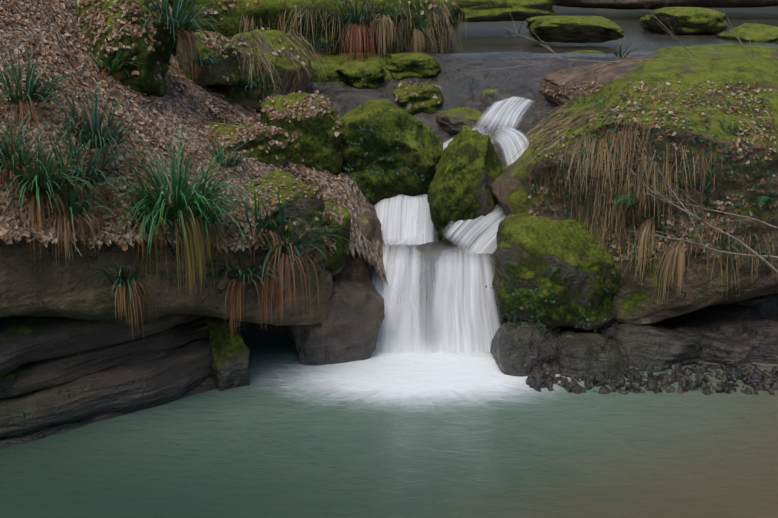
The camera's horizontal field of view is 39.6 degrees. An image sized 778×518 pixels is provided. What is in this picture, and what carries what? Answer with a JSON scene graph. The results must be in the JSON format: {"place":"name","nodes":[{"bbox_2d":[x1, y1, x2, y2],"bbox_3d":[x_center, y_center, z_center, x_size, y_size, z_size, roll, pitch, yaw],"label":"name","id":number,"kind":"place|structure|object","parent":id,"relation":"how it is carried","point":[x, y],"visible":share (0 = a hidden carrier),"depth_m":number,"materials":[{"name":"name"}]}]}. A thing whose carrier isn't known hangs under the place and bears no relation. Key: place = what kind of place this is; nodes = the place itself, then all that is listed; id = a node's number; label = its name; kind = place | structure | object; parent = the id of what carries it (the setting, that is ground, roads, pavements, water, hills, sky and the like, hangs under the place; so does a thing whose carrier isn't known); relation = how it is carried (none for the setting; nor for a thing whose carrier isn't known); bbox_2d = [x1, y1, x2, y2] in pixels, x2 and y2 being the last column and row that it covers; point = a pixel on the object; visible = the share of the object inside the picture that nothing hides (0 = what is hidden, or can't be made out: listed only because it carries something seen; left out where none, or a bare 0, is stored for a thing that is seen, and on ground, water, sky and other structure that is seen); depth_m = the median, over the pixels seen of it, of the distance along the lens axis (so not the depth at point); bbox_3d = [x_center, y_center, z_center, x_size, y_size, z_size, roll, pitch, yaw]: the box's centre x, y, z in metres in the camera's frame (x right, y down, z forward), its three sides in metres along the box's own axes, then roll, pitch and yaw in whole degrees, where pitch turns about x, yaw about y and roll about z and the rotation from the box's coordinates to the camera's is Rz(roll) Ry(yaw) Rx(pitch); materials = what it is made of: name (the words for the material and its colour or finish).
{"place":"outdoors","nodes":[
{"label":"outdoors","id":0,"kind":"place"},
{"bbox_2d":[0,0,402,306],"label":"bank ground","id":1,"kind":"structure","parent":0,"point":[350,193],"depth_m":7.97,"materials":[{"name":"brown soil"}]},
{"bbox_2d":[73,0,179,97],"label":"slope boulder","id":2,"kind":"object","parent":1,"relation":"on","point":[146,82],"visible":0.5,"depth_m":8.01,"materials":[{"name":"stone"}]},
{"bbox_2d":[0,0,349,256],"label":"debris twigs","id":3,"kind":"object","parent":1,"relation":"on","point":[92,147],"visible":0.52,"depth_m":7.29,"materials":[{"name":"brown wood"}]},
{"bbox_2d":[0,0,403,338],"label":"grass tufts","id":4,"kind":"object","parent":1,"relation":"on","point":[40,185],"visible":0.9,"depth_m":7.10,"materials":[{"name":"green plant"}]},
{"bbox_2d":[176,31,240,85],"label":"slope boulder","id":5,"kind":"object","parent":1,"relation":"on","point":[205,77],"visible":0.58,"depth_m":9.33,"materials":[{"name":"stone"}]},
{"bbox_2d":[200,122,288,166],"bbox_3d":[-1.345,-0.926,8.776,0.944,0.402,0.764,-8,17,-28],"label":"rock slab","id":6,"kind":"object","parent":1,"relation":"on","point":[265,157],"visible":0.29,"depth_m":8.56,"materials":[{"name":"green plant"}]},
{"bbox_2d":[245,170,323,255],"bbox_3d":[-0.944,-0.344,8.169,0.738,0.525,0.890,-8,17,-26],"label":"rock block","id":7,"kind":"object","parent":1,"relation":"on","point":[301,201],"visible":0.25,"depth_m":7.89,"materials":[{"name":"stone"}]},
{"bbox_2d":[261,92,342,174],"bbox_3d":[-0.753,-0.940,9.165,0.679,0.896,0.575,-5,16,-18],"label":"mossy rock","id":8,"kind":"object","parent":1,"relation":"on","point":[318,148],"visible":0.46,"depth_m":8.92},
{"bbox_2d":[321,200,350,274],"bbox_3d":[-0.570,-0.208,8.475,0.516,0.624,0.669,-4,15,-14],"label":"rock block","id":9,"kind":"object","parent":1,"relation":"on","point":[335,261],"visible":0.4,"depth_m":8.23,"materials":[{"name":"green stone"}]},
{"bbox_2d":[336,211,381,281],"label":"rock","id":10,"kind":"object","parent":1,"relation":"on","point":[357,267],"visible":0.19,"depth_m":8.69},
{"bbox_2d":[0,328,777,517],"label":"pool water","id":11,"kind":"structure","parent":0,"point":[285,433],"depth_m":6.96,"materials":[{"name":"teal liquid"}]},
{"bbox_2d":[0,338,212,437],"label":"strata rock","id":12,"kind":"object","parent":11,"relation":"in","point":[152,378],"visible":0.38,"depth_m":7.46,"materials":[{"name":"stone"}]},
{"bbox_2d":[0,316,239,397],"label":"strata rock","id":13,"kind":"object","parent":12,"relation":"on","point":[23,379],"visible":0.35,"depth_m":7.41,"materials":[{"name":"grey stone"}]},
{"bbox_2d":[0,314,202,377],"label":"strata rock","id":14,"kind":"object","parent":13,"relation":"on","point":[28,340],"visible":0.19,"depth_m":7.19,"materials":[{"name":"stone"}]},
{"bbox_2d":[0,236,332,325],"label":"rock ledge","id":15,"kind":"object","parent":14,"relation":"on","point":[44,285],"visible":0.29,"depth_m":7.16,"materials":[{"name":"brown stone"}]},
{"bbox_2d":[0,376,216,449],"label":"strata rock","id":16,"kind":"object","parent":11,"relation":"in","point":[208,384],"depth_m":7.28,"materials":[{"name":"stone"}]},
{"bbox_2d":[207,319,249,390],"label":"mossy rock","id":17,"kind":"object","parent":16,"relation":"on","point":[230,352],"visible":0.77,"depth_m":7.96,"materials":[{"name":"green stone"}]},
{"bbox_2d":[287,274,384,364],"bbox_3d":[-0.425,0.450,8.692,0.778,0.782,0.682,0,15,-1],"label":"boulder","id":18,"kind":"object","parent":11,"relation":"in","point":[345,329],"visible":0.67,"depth_m":8.46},
{"bbox_2d":[372,238,426,352],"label":"waterfall water","id":19,"kind":"structure","parent":11,"relation":"in","point":[392,278],"depth_m":8.83,"materials":[{"name":"liquid"}]},
{"bbox_2d":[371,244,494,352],"bbox_3d":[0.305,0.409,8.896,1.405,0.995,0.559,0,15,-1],"label":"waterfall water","id":20,"kind":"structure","parent":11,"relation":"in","point":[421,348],"depth_m":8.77,"materials":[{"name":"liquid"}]},
{"bbox_2d":[428,247,501,352],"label":"waterfall water","id":21,"kind":"structure","parent":11,"relation":"in","point":[465,308],"depth_m":8.79,"materials":[{"name":"water"}]},
{"bbox_2d":[490,320,560,376],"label":"boulder","id":22,"kind":"object","parent":11,"relation":"in","point":[517,349],"visible":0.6,"depth_m":8.32,"materials":[{"name":"grey stone"}]},
{"bbox_2d":[551,328,628,378],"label":"rock","id":23,"kind":"object","parent":11,"relation":"in","point":[580,354],"visible":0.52,"depth_m":8.29,"materials":[{"name":"grey stone"}]},
{"bbox_2d":[560,320,620,337],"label":"rock","id":24,"kind":"object","parent":11,"relation":"in","point":[608,331],"visible":0.04,"depth_m":8.68,"materials":[{"name":"grey stone"}]},
{"bbox_2d":[526,363,777,394],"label":"shingle pebbles","id":25,"kind":"object","parent":11,"relation":"on","point":[752,375],"visible":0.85,"depth_m":8.07,"materials":[{"name":"grey gravel"}]},
{"bbox_2d":[611,322,701,372],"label":"rock","id":26,"kind":"object","parent":11,"relation":"in","point":[656,346],"visible":0.56,"depth_m":8.44,"materials":[{"name":"grey stone"}]},
{"bbox_2d":[671,324,751,370],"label":"rock","id":27,"kind":"object","parent":11,"relation":"in","point":[718,350],"visible":0.48,"depth_m":8.37,"materials":[{"name":"grey stone"}]},
{"bbox_2d":[668,303,768,341],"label":"rock","id":28,"kind":"object","parent":11,"relation":"in","point":[725,319],"visible":0.29,"depth_m":8.92,"materials":[{"name":"grey stone"}]},
{"bbox_2d":[732,293,777,320],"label":"rock","id":29,"kind":"object","parent":11,"relation":"in","point":[766,306],"visible":0.17,"depth_m":9.23,"materials":[{"name":"grey stone"}]},
{"bbox_2d":[741,319,777,363],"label":"rock","id":30,"kind":"object","parent":11,"relation":"in","point":[761,337],"visible":0.27,"depth_m":8.51,"materials":[{"name":"grey stone"}]},
{"bbox_2d":[172,51,674,329],"bbox_3d":[1.264,-2.928,19.430,21.000,2.842,37.000,0,15,-1],"label":"bed rock","id":31,"kind":"object","parent":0,"point":[466,89],"visible":0.02,"depth_m":10.49,"materials":[{"name":"grey stone"}]},
{"bbox_2d":[207,29,311,113],"bbox_3d":[-1.229,-1.757,10.190,1.005,0.790,1.132,0,15,-1],"label":"mossy rock","id":32,"kind":"object","parent":31,"relation":"on","point":[240,94],"visible":0.48,"depth_m":9.75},
{"bbox_2d":[171,34,457,55],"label":"rock wall","id":33,"kind":"structure","parent":31,"relation":"on","point":[173,53],"depth_m":11.87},
{"bbox_2d":[168,0,464,54],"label":"mossy bank","id":34,"kind":"structure","parent":31,"relation":"on","point":[227,24],"depth_m":10.95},
{"bbox_2d":[310,52,394,82],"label":"ledge rock","id":35,"kind":"object","parent":31,"relation":"on","point":[332,64],"visible":0.04,"depth_m":10.69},
{"bbox_2d":[334,59,384,88],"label":"mossy rock","id":36,"kind":"object","parent":31,"relation":"on","point":[356,73],"visible":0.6,"depth_m":10.42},
{"bbox_2d":[338,99,442,213],"bbox_3d":[-0.065,-0.901,9.532,1.070,1.056,0.979,-3,15,-12],"label":"mossy boulder","id":37,"kind":"object","parent":31,"relation":"on","point":[380,142],"visible":0.62,"depth_m":9.12,"materials":[{"name":"green plant"}]},
{"bbox_2d":[382,52,440,79],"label":"mossy rock","id":38,"kind":"object","parent":31,"relation":"on","point":[402,66],"visible":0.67,"depth_m":10.60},
{"bbox_2d":[392,82,443,115],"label":"mossy rock","id":39,"kind":"object","parent":31,"relation":"on","point":[418,101],"visible":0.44,"depth_m":10.19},
{"bbox_2d":[383,239,508,338],"bbox_3d":[0.398,0.319,9.414,1.479,1.054,0.825,0,15,-1],"label":"lip rock","id":40,"kind":"object","parent":31,"relation":"on","point":[433,245],"depth_m":9.01,"materials":[{"name":"grey stone"}]},
{"bbox_2d":[382,194,436,245],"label":"waterfall water","id":41,"kind":"structure","parent":40,"relation":"on","point":[426,211],"depth_m":9.16,"materials":[{"name":"water"}]},
{"bbox_2d":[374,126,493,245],"bbox_3d":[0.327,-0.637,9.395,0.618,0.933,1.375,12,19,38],"label":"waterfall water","id":42,"kind":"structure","parent":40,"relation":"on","point":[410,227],"depth_m":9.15,"materials":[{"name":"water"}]},
{"bbox_2d":[445,126,528,253],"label":"waterfall water","id":43,"kind":"structure","parent":40,"relation":"on","point":[485,240],"depth_m":8.99,"materials":[{"name":"liquid"}]},
{"bbox_2d":[419,125,502,243],"bbox_3d":[0.637,-0.570,9.282,0.759,1.174,0.769,0,15,-1],"label":"split boulder","id":44,"kind":"object","parent":31,"relation":"on","point":[469,171],"visible":0.58,"depth_m":8.98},
{"bbox_2d":[436,106,486,133],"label":"mossy rock","id":45,"kind":"object","parent":31,"relation":"on","point":[453,120],"visible":0.67,"depth_m":10.03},
{"bbox_2d":[168,0,777,331],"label":"herb leaves","id":46,"kind":"object","parent":31,"relation":"on","point":[749,145],"visible":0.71,"depth_m":8.27,"materials":[{"name":"green plant"}]},
{"bbox_2d":[479,89,517,111],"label":"rock","id":47,"kind":"object","parent":31,"relation":"on","point":[488,98],"visible":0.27,"depth_m":10.34,"materials":[{"name":"stone"}]},
{"bbox_2d":[235,0,776,310],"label":"dry sedge","id":48,"kind":"object","parent":31,"relation":"on","point":[675,248],"visible":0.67,"depth_m":8.40,"materials":[{"name":"brown plant"}]},
{"bbox_2d":[565,50,605,53],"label":"rock","id":49,"kind":"object","parent":31,"relation":"on","point":[591,51],"visible":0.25,"depth_m":12.88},
{"bbox_2d":[490,44,777,324],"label":"mossy bank","id":50,"kind":"structure","parent":31,"relation":"on","point":[718,64],"depth_m":8.46,"materials":[{"name":"green plant"}]},
{"bbox_2d":[0,0,776,261],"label":"fallen leaves","id":51,"kind":"object","parent":50,"relation":"on","point":[6,232],"visible":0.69,"depth_m":7.90,"materials":[{"name":"brown plant"}]},
{"bbox_2d":[492,213,621,330],"bbox_3d":[1.326,0.065,8.710,1.003,0.936,1.025,0,15,-1],"label":"mossy boulder","id":52,"kind":"object","parent":50,"relation":"on","point":[534,249],"visible":0.9,"depth_m":8.34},
{"bbox_2d":[448,0,777,273],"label":"twig branch","id":53,"kind":"object","parent":50,"relation":"on","point":[717,229],"visible":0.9,"depth_m":8.01,"materials":[{"name":"brown plant"}]},
{"bbox_2d":[504,193,772,271],"bbox_3d":[1.990,-0.226,8.201,2.229,0.566,0.424,0,15,-1],"label":"fern plant","id":54,"kind":"object","parent":50,"relation":"on","point":[761,199],"visible":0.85,"depth_m":8.15,"materials":[{"name":"green plant"}]},
{"bbox_2d":[538,51,777,105],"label":"rock slab","id":55,"kind":"object","parent":31,"relation":"on","point":[607,74],"visible":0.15,"depth_m":10.06,"materials":[{"name":"brown stone"}]},
{"bbox_2d":[472,97,532,135],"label":"waterfall water","id":56,"kind":"structure","parent":0,"point":[494,114],"depth_m":9.97,"materials":[{"name":"liquid"}]},
{"bbox_2d":[450,5,777,53],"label":"water","id":57,"kind":"structure","parent":0,"point":[478,37],"depth_m":16.37,"materials":[{"name":"grey liquid"}]},
{"bbox_2d":[454,0,558,21],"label":"rock","id":58,"kind":"object","parent":57,"relation":"on","point":[490,10],"visible":0.6,"depth_m":15.72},
{"bbox_2d":[526,15,623,42],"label":"rock","id":59,"kind":"object","parent":57,"relation":"in","point":[579,29],"visible":1,"depth_m":13.82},
{"bbox_2d":[555,0,777,9],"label":"bank rock","id":60,"kind":"object","parent":57,"relation":"in","point":[627,4],"visible":0.88,"depth_m":21.75,"materials":[{"name":"grey stone"}]},
{"bbox_2d":[639,7,727,34],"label":"rock","id":61,"kind":"object","parent":57,"relation":"in","point":[698,21],"visible":0.94,"depth_m":16.60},
{"bbox_2d":[717,23,777,41],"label":"rock","id":62,"kind":"object","parent":57,"relation":"in","point":[757,32],"visible":0.42,"depth_m":15.37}
]}

